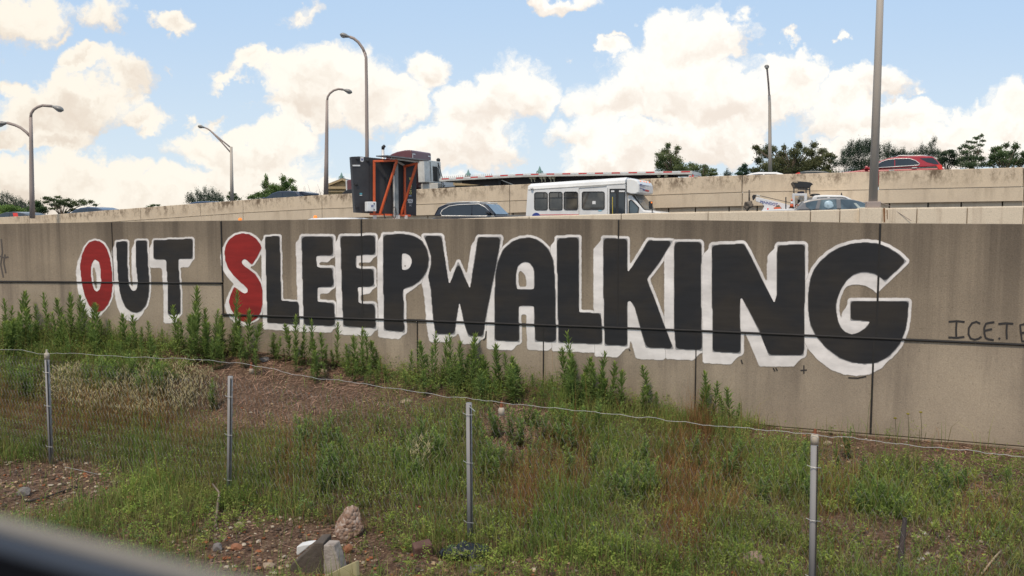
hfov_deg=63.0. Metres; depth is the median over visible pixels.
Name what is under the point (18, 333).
tall weed
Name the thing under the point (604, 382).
tall weed
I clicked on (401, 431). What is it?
leafy weed
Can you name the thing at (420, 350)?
tall weed
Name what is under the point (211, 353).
tall weed
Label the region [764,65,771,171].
street lamp
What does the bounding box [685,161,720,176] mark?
broadleaf tree
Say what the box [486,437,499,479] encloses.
leafy weed
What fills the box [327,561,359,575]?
yellow board
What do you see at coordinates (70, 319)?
tall weed
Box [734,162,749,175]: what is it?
young tree
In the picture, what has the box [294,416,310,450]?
leafy weed
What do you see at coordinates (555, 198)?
window
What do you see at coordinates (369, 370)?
tall weed
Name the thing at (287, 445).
leafy weed
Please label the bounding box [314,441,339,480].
leafy weed
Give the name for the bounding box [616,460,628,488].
leafy weed
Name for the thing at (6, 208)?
green bush
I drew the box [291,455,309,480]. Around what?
leafy weed
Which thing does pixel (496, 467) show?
leafy weed
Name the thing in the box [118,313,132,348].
tall weed
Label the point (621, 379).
tall weed
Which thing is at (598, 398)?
tall weed
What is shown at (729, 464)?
leafy weed
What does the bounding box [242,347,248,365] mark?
tall weed
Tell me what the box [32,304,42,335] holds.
tall weed
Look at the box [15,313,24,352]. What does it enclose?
tall weed
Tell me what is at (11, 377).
leafy weed
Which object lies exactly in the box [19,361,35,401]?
leafy weed
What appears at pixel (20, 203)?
conifer tree
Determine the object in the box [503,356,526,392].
tall weed
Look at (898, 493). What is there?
leafy weed
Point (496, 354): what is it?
tall weed
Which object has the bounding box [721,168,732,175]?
conifer tree
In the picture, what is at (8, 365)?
leafy weed
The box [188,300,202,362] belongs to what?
tall weed
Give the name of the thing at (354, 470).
leafy weed
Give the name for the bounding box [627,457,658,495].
leafy weed
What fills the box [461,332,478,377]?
tall weed
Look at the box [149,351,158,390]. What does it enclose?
leafy weed
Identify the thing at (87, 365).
leafy weed
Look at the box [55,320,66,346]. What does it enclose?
tall weed
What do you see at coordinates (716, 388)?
tall weed
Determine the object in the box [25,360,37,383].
leafy weed
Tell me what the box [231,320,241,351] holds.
tall weed
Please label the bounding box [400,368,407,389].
tall weed
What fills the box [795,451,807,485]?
leafy weed
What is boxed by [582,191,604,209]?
window
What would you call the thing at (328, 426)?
leafy weed
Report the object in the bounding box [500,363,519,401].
tall weed
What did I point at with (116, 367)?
leafy weed
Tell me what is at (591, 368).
tall weed
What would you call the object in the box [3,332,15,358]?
tall weed
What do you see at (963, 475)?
leafy weed
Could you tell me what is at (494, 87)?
sky
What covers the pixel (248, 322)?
tall weed
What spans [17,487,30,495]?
loose stone
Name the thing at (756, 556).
loose stone
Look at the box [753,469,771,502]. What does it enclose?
leafy weed
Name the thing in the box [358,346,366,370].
tall weed
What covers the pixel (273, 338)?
tall weed
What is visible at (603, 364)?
tall weed
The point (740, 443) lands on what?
leafy weed
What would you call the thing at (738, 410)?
tall weed
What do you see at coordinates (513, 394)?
tall weed
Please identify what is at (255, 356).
tall weed
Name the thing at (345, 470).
leafy weed
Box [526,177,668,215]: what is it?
minibus
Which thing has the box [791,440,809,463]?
leafy weed
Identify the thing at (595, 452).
leafy weed
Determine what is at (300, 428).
leafy weed
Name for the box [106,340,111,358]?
tall weed
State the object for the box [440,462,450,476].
leafy weed
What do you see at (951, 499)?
leafy weed
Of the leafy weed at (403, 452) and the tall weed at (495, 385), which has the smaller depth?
the leafy weed at (403, 452)
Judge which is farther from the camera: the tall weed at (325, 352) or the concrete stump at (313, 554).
the tall weed at (325, 352)
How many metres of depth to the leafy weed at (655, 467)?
10.78 m
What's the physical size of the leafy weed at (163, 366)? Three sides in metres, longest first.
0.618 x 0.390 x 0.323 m
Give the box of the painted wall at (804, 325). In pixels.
[0,218,1023,449]
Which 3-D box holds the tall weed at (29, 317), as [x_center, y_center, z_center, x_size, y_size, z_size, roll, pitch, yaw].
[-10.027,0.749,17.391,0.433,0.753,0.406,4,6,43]
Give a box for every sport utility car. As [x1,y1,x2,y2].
[262,191,318,198]
[841,155,944,190]
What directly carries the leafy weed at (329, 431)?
on the ground at (284, 549)
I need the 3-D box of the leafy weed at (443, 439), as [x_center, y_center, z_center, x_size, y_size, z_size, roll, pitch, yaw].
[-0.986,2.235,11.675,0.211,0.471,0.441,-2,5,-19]
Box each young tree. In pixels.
[226,191,241,200]
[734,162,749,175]
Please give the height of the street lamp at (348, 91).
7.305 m
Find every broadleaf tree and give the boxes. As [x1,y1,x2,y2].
[24,200,49,214]
[241,173,298,199]
[654,142,691,170]
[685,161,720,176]
[748,140,838,173]
[936,149,960,169]
[983,142,1023,167]
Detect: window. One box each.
[534,192,547,209]
[549,192,562,209]
[564,192,577,209]
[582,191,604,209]
[629,200,638,213]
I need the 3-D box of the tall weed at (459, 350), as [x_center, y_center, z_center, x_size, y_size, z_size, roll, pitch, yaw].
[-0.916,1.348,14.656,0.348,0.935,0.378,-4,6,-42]
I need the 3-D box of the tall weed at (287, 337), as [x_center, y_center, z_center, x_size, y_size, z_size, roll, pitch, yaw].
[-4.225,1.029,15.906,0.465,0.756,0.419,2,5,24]
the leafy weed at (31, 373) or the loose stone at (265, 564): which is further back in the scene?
the leafy weed at (31, 373)
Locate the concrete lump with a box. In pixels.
[333,505,363,539]
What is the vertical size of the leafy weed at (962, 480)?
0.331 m
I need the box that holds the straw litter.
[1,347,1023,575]
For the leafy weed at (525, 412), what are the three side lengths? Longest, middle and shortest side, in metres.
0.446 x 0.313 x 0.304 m
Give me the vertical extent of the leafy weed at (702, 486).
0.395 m
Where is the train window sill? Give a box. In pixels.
[0,516,233,575]
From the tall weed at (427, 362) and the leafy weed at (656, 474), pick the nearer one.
the leafy weed at (656, 474)
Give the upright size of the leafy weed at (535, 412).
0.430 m
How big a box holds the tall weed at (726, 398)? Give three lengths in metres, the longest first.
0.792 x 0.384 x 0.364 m
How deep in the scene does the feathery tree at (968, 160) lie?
72.56 m
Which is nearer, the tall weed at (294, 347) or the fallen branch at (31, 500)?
the fallen branch at (31, 500)
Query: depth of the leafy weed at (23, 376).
14.77 m
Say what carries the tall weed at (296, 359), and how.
on the ground at (284, 549)
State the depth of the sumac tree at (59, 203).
72.38 m
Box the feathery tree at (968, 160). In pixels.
[954,133,986,168]
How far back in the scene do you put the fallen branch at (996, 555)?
8.60 m
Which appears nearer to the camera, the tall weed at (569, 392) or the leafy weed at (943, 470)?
the leafy weed at (943, 470)
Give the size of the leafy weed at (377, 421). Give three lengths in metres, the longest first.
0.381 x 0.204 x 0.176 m
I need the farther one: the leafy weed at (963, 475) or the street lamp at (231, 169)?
the street lamp at (231, 169)
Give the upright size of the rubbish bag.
0.201 m
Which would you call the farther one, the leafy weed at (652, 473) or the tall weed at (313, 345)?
the tall weed at (313, 345)
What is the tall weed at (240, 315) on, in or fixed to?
on the ground at (284, 549)
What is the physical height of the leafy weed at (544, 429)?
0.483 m
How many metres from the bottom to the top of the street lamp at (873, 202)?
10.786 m
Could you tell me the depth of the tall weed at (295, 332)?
15.60 m
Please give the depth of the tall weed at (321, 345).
15.40 m
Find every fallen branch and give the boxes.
[20,475,79,502]
[212,484,219,526]
[981,550,1001,574]
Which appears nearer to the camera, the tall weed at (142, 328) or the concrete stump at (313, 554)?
the concrete stump at (313, 554)
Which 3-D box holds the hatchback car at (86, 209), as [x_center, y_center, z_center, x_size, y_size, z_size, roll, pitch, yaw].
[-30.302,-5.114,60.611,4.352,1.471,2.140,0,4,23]
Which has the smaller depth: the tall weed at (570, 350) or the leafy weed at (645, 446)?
the leafy weed at (645, 446)
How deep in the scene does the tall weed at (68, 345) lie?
16.21 m
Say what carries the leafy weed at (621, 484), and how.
on the ground at (284, 549)
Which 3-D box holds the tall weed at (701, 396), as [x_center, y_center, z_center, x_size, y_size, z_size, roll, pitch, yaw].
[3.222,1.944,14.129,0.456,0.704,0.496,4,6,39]
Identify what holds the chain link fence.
on the ground at (284, 549)
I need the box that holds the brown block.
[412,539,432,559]
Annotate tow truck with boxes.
[743,181,849,210]
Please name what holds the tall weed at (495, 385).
on the ground at (284, 549)
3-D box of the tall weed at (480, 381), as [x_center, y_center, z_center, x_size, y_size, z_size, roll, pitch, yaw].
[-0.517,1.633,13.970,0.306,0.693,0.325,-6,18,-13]
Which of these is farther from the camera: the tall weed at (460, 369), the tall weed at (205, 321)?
the tall weed at (205, 321)
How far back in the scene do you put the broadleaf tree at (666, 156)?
72.86 m
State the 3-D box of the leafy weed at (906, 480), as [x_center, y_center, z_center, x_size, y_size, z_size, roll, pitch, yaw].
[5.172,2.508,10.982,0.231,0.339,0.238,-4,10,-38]
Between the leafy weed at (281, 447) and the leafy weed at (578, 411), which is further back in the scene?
the leafy weed at (578, 411)
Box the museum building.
[328,166,542,194]
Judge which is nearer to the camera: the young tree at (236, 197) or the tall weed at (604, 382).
the tall weed at (604, 382)
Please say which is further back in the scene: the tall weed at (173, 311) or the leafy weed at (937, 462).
the tall weed at (173, 311)
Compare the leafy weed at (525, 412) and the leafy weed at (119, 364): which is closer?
the leafy weed at (525, 412)
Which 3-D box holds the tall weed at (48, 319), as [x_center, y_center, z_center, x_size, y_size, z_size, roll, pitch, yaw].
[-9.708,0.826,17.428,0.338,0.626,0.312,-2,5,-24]
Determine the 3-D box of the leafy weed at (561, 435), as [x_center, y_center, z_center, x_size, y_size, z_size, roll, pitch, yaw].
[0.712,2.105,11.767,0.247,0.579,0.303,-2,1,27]
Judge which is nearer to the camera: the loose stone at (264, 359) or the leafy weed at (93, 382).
the leafy weed at (93, 382)
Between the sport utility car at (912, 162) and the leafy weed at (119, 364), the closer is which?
the leafy weed at (119, 364)
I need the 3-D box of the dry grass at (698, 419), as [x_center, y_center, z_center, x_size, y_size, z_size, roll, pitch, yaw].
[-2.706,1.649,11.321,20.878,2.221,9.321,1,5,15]
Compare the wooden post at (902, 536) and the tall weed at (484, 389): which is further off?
the tall weed at (484, 389)
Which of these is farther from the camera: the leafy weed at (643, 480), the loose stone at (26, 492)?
the loose stone at (26, 492)
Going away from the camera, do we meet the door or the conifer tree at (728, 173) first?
the door
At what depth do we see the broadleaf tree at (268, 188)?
71.04 m
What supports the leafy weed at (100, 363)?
on the ground at (284, 549)
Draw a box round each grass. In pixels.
[0,314,1023,575]
[0,317,1022,575]
[37,355,437,476]
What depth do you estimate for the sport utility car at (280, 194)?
52.21 m
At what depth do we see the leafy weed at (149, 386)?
14.38 m
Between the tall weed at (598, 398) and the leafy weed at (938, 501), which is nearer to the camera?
the leafy weed at (938, 501)
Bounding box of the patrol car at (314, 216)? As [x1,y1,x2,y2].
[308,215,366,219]
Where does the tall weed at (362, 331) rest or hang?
on the ground at (284, 549)
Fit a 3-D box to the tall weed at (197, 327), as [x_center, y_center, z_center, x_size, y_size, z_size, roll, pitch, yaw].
[-6.003,0.947,15.674,0.437,1.074,0.441,-1,5,-11]
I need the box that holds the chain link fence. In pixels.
[0,349,1023,575]
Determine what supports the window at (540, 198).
in the minibus
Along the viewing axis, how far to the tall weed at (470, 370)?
14.31 m
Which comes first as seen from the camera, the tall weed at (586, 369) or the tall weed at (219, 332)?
the tall weed at (586, 369)
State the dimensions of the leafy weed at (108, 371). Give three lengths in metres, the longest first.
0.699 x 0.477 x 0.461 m
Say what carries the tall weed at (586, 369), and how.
on the ground at (284, 549)
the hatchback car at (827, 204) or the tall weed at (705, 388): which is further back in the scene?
the hatchback car at (827, 204)
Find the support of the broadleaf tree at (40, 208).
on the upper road
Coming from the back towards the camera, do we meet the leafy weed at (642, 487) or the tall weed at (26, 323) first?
the tall weed at (26, 323)
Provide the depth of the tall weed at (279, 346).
15.78 m
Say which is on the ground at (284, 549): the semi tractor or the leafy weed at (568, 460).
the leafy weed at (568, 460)
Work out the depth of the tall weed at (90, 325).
16.37 m
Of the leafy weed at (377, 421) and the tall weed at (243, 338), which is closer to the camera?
the leafy weed at (377, 421)
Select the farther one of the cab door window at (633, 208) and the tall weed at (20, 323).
the cab door window at (633, 208)
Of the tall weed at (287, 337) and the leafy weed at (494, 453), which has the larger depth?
the tall weed at (287, 337)
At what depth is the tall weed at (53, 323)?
16.90 m
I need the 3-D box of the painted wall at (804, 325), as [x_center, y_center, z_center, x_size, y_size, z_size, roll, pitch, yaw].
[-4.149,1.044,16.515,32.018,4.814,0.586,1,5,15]
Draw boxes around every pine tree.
[185,186,225,203]
[830,135,885,171]
[880,137,944,162]
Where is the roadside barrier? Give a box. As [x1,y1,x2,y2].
[462,206,1023,223]
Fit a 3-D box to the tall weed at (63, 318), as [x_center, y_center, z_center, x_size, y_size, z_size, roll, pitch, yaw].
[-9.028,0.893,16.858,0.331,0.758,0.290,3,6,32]
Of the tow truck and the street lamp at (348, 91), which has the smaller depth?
the tow truck
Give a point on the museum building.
(338, 186)
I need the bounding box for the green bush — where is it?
[0,204,26,213]
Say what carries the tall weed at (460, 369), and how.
on the ground at (284, 549)
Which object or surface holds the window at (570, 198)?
in the minibus
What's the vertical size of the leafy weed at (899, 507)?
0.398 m
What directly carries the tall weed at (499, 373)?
on the ground at (284, 549)
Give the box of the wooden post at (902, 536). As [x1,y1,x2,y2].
[896,517,906,571]
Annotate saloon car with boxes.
[190,201,216,203]
[748,172,781,174]
[796,171,828,173]
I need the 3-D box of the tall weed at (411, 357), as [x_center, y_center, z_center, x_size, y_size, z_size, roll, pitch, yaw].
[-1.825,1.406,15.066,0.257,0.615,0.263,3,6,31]
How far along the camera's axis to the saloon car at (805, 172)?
39.46 m
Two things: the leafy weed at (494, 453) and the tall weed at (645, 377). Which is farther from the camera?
the tall weed at (645, 377)
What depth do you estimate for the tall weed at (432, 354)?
14.51 m
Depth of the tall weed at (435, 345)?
14.99 m
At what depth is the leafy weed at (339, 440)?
11.86 m
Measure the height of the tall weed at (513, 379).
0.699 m
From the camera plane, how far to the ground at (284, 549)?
11.27 m
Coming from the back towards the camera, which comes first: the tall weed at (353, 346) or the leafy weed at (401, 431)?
the tall weed at (353, 346)
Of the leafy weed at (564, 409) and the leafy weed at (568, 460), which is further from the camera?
the leafy weed at (564, 409)
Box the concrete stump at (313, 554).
[291,534,330,573]
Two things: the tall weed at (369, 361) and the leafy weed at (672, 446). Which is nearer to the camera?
the leafy weed at (672, 446)
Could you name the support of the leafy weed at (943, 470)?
on the ground at (284, 549)
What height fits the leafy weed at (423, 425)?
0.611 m
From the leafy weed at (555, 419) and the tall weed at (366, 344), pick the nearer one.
the leafy weed at (555, 419)
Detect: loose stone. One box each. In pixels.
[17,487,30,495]
[213,542,221,550]
[231,543,242,550]
[260,357,269,361]
[263,562,274,568]
[343,544,352,553]
[469,564,483,573]
[743,551,764,565]
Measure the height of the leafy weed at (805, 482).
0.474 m
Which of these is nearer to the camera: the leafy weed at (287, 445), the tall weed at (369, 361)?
the leafy weed at (287, 445)
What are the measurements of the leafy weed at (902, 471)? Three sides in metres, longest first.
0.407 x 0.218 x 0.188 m
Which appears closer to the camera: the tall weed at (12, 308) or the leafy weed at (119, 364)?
the leafy weed at (119, 364)
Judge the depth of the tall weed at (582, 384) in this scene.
13.86 m
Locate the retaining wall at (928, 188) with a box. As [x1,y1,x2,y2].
[0,167,1023,223]
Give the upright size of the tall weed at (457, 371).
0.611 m
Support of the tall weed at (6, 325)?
on the ground at (284, 549)
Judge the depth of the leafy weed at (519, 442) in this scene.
12.16 m
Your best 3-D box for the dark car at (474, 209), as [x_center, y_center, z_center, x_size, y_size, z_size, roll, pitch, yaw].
[-0.344,-2.261,30.631,5.008,1.910,2.300,-1,4,15]
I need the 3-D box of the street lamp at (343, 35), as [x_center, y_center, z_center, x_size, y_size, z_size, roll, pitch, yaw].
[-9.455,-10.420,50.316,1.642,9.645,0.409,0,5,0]
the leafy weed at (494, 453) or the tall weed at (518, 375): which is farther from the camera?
the tall weed at (518, 375)
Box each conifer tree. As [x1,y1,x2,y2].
[0,191,27,209]
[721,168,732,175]
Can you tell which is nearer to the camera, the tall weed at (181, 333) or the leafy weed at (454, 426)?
the leafy weed at (454, 426)
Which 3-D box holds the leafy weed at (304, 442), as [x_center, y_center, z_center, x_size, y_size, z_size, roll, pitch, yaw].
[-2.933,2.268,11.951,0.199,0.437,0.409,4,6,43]
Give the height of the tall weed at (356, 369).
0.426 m
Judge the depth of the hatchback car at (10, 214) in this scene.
62.75 m
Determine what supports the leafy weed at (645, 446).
on the ground at (284, 549)
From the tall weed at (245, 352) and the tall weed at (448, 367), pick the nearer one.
the tall weed at (448, 367)
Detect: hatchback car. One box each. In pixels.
[0,212,44,216]
[68,207,116,212]
[794,198,864,210]
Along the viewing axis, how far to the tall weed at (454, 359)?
14.81 m
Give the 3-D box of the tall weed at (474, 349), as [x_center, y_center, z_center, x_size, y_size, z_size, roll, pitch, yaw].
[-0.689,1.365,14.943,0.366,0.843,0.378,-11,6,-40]
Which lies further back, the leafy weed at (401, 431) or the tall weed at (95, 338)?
the tall weed at (95, 338)
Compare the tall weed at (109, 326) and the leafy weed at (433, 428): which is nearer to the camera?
the leafy weed at (433, 428)
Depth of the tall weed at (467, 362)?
14.82 m
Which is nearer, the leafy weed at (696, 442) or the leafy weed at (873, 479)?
the leafy weed at (873, 479)
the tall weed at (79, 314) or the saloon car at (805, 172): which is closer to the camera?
the tall weed at (79, 314)
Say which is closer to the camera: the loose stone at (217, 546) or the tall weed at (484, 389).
the loose stone at (217, 546)
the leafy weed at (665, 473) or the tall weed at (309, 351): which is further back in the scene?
the tall weed at (309, 351)
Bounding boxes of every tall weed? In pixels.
[0,298,9,334]
[0,320,9,354]
[0,321,8,355]
[2,320,20,361]
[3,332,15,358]
[4,318,21,359]
[7,305,15,321]
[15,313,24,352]
[15,319,23,355]
[16,291,27,329]
[20,290,30,334]
[22,308,32,346]
[23,307,33,336]
[24,319,36,339]
[31,320,42,342]
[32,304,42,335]
[41,292,51,344]
[42,313,50,341]
[48,311,57,338]
[51,298,65,344]
[54,327,60,353]
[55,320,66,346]
[60,314,68,339]
[64,308,76,335]
[64,328,73,348]
[64,337,72,361]
[65,291,76,340]
[71,295,86,345]
[77,302,89,346]
[84,320,96,354]
[87,302,97,326]
[89,327,102,359]
[90,302,104,347]
[97,319,108,340]
[106,319,113,332]
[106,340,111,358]
[116,340,123,359]
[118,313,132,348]
[121,332,131,357]
[127,314,140,349]
[137,335,144,358]
[139,327,144,343]
[143,336,159,363]
[144,321,151,349]
[167,305,180,348]
[173,317,182,354]
[177,320,188,352]
[179,312,202,363]
[184,314,197,359]
[186,285,202,344]
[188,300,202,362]
[198,336,209,364]
[199,322,215,359]
[200,307,209,349]
[201,319,210,354]
[207,337,216,367]
[207,377,217,409]
[210,326,223,357]
[211,333,221,367]
[212,309,220,356]
[213,323,224,363]
[215,342,225,368]
[218,315,229,352]
[226,326,235,351]
[227,290,242,354]
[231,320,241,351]
[232,326,247,366]
[233,312,243,356]
[236,337,246,358]
[238,308,259,359]
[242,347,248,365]
[243,321,264,362]
[252,348,259,371]
[268,332,277,357]
[275,336,284,359]
[280,322,293,360]
[288,314,300,365]
[290,338,299,362]
[291,348,300,370]
[292,340,307,365]
[299,325,310,364]
[303,338,312,365]
[307,349,324,382]
[308,318,316,367]
[310,339,320,369]
[316,332,330,368]
[323,344,327,362]
[329,350,335,365]
[331,321,342,367]
[342,343,351,369]
[345,334,365,373]
[350,359,358,381]
[355,326,368,375]
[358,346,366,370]
[361,330,373,366]
[364,356,373,378]
[365,339,380,373]
[365,364,372,382]
[374,356,381,381]
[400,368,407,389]
[403,350,416,379]
[413,340,430,384]
[419,369,427,394]
[425,355,431,378]
[427,330,440,381]
[427,345,437,388]
[438,335,449,380]
[442,358,454,394]
[445,332,454,381]
[447,340,466,382]
[451,352,457,381]
[451,359,468,390]
[452,362,461,394]
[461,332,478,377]
[461,353,473,385]
[464,341,479,379]
[465,359,476,395]
[473,369,487,402]
[475,359,481,381]
[479,355,491,389]
[479,377,489,401]
[488,342,504,385]
[491,376,498,403]
[493,362,505,389]
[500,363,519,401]
[501,352,510,392]
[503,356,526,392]
[506,366,521,402]
[509,388,516,403]
[515,363,526,390]
[529,374,535,396]
[553,346,567,390]
[558,353,578,404]
[561,359,570,402]
[562,330,578,393]
[563,379,574,405]
[566,359,582,411]
[576,374,589,408]
[578,355,594,390]
[584,362,598,404]
[588,369,598,404]
[591,351,607,404]
[593,378,608,405]
[595,389,603,409]
[598,371,613,401]
[602,385,616,411]
[608,361,619,405]
[612,368,629,410]
[634,384,648,413]
[639,364,657,409]
[654,391,658,410]
[692,383,712,417]
[698,369,713,419]
[708,381,722,415]
[718,394,724,416]
[720,386,739,421]
[736,403,741,421]
[832,445,840,468]
[841,426,856,458]
[1003,465,1013,486]
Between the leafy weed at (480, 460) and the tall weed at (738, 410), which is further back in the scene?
the tall weed at (738, 410)
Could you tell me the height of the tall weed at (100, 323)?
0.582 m
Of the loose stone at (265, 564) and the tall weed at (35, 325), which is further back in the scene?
the tall weed at (35, 325)
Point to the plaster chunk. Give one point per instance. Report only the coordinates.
(336, 547)
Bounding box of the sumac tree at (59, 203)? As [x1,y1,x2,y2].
[40,195,98,213]
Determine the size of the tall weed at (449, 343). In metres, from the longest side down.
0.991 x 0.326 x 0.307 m
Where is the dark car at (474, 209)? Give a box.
[433,201,518,218]
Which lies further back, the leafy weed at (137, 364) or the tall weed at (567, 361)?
the leafy weed at (137, 364)
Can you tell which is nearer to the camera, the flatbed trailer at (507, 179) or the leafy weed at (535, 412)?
the leafy weed at (535, 412)
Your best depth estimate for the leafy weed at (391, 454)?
11.45 m
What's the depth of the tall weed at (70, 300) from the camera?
17.22 m
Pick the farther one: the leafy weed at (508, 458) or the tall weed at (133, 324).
the tall weed at (133, 324)
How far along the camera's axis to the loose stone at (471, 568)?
8.55 m
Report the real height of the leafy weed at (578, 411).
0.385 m
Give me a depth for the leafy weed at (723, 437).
12.32 m
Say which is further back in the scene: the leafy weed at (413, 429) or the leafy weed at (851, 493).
the leafy weed at (413, 429)
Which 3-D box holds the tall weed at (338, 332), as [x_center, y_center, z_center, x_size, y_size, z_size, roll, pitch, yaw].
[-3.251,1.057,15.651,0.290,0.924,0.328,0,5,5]
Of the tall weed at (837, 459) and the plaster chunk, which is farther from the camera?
the tall weed at (837, 459)
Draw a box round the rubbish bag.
[437,541,490,561]
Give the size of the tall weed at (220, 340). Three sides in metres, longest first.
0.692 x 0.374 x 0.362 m
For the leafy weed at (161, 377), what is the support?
on the ground at (284, 549)
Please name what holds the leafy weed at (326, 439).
on the ground at (284, 549)
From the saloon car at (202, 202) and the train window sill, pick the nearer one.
the train window sill
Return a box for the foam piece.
[297,540,315,554]
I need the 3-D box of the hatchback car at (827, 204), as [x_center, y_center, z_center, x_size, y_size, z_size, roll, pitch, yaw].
[12.763,-2.671,31.227,4.452,1.451,2.160,-1,4,15]
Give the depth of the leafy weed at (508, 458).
11.20 m
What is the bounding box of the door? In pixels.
[609,189,624,213]
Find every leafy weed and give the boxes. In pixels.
[3,365,18,389]
[4,353,12,375]
[4,361,15,387]
[14,364,33,400]
[16,363,38,385]
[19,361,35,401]
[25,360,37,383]
[79,354,104,381]
[82,354,93,382]
[82,366,102,397]
[90,361,116,396]
[95,354,117,386]
[101,350,119,375]
[109,358,123,382]
[117,350,138,382]
[123,356,141,376]
[133,359,156,399]
[133,360,165,398]
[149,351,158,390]
[153,354,173,380]
[157,364,165,392]
[270,439,285,468]
[281,434,291,457]
[288,411,312,442]
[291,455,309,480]
[292,414,317,439]
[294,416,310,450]
[295,434,317,461]
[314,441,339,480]
[315,409,339,447]
[315,441,327,468]
[315,456,328,495]
[318,436,333,468]
[322,416,335,440]
[324,426,352,453]
[326,452,348,486]
[340,444,353,460]
[348,455,358,484]
[366,436,376,463]
[373,412,381,433]
[389,442,401,468]
[395,422,405,444]
[395,439,411,463]
[405,455,419,478]
[409,423,420,450]
[416,413,426,445]
[421,424,440,457]
[428,429,441,463]
[436,426,449,460]
[438,434,448,462]
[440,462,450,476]
[449,411,460,441]
[474,418,493,458]
[476,447,486,473]
[482,437,507,467]
[486,403,504,437]
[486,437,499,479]
[488,448,506,482]
[497,439,507,466]
[503,404,527,443]
[504,441,524,470]
[511,414,524,445]
[514,414,537,445]
[522,397,540,424]
[523,401,540,427]
[534,412,549,441]
[541,402,567,438]
[554,418,569,456]
[560,402,572,433]
[562,412,579,449]
[562,444,578,477]
[572,405,582,421]
[579,400,604,434]
[587,440,600,470]
[601,467,631,506]
[611,461,637,494]
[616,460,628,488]
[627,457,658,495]
[631,433,650,466]
[634,452,657,490]
[637,466,650,499]
[639,474,656,499]
[645,455,666,481]
[647,462,661,489]
[656,438,676,458]
[658,463,672,486]
[661,428,678,452]
[683,430,703,466]
[692,473,707,500]
[697,469,723,493]
[707,450,728,482]
[718,429,735,450]
[723,447,738,484]
[729,436,741,473]
[734,429,749,460]
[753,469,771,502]
[779,473,809,506]
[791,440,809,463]
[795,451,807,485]
[850,478,869,506]
[852,474,871,512]
[859,455,870,480]
[863,467,888,502]
[877,478,901,511]
[891,491,912,518]
[895,468,914,489]
[899,469,907,494]
[921,461,952,496]
[928,469,944,497]
[932,454,945,486]
[932,490,943,509]
[935,485,949,505]
[941,488,956,514]
[942,469,965,492]
[955,470,969,492]
[956,465,968,487]
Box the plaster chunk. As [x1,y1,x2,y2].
[324,540,345,573]
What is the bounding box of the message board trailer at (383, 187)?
[349,155,428,218]
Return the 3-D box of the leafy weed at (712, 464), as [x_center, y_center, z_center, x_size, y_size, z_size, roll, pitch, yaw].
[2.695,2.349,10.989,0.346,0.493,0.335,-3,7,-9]
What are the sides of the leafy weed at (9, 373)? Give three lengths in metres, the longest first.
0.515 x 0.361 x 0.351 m
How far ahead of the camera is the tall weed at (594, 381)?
14.09 m
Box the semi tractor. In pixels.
[342,145,484,193]
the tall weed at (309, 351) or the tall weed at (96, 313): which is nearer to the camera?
the tall weed at (309, 351)
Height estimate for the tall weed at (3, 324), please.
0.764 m
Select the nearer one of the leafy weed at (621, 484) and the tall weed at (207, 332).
the leafy weed at (621, 484)
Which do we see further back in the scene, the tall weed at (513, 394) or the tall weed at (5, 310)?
the tall weed at (5, 310)
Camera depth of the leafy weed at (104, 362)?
14.75 m
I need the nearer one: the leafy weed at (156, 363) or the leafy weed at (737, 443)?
the leafy weed at (737, 443)
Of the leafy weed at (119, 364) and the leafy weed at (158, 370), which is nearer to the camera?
the leafy weed at (158, 370)
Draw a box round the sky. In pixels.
[0,0,1023,214]
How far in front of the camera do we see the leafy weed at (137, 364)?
15.14 m
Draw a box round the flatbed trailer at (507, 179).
[439,171,700,185]
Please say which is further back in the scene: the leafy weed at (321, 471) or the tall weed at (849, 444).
the tall weed at (849, 444)
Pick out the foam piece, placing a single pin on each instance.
(302, 547)
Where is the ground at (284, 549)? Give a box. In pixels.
[0,337,1023,575]
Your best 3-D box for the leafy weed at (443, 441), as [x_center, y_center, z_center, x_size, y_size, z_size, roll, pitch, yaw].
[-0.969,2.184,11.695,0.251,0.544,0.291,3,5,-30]
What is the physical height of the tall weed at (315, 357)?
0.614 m
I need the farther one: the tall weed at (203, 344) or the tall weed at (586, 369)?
the tall weed at (203, 344)
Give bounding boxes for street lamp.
[0,104,63,218]
[198,125,233,200]
[324,88,351,194]
[340,33,368,156]
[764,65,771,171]
[865,0,910,220]
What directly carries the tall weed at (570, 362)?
on the ground at (284, 549)
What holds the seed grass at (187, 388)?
on the ground at (284, 549)
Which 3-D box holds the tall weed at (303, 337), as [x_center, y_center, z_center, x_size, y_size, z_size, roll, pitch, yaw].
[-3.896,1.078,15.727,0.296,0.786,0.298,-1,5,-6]
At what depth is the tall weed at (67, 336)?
16.57 m
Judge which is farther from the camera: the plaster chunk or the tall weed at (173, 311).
the tall weed at (173, 311)
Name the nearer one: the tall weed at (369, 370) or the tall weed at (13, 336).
the tall weed at (369, 370)
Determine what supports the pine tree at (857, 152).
on the park ground
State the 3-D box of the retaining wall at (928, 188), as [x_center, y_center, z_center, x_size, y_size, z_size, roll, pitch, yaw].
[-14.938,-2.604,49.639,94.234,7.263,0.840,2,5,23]

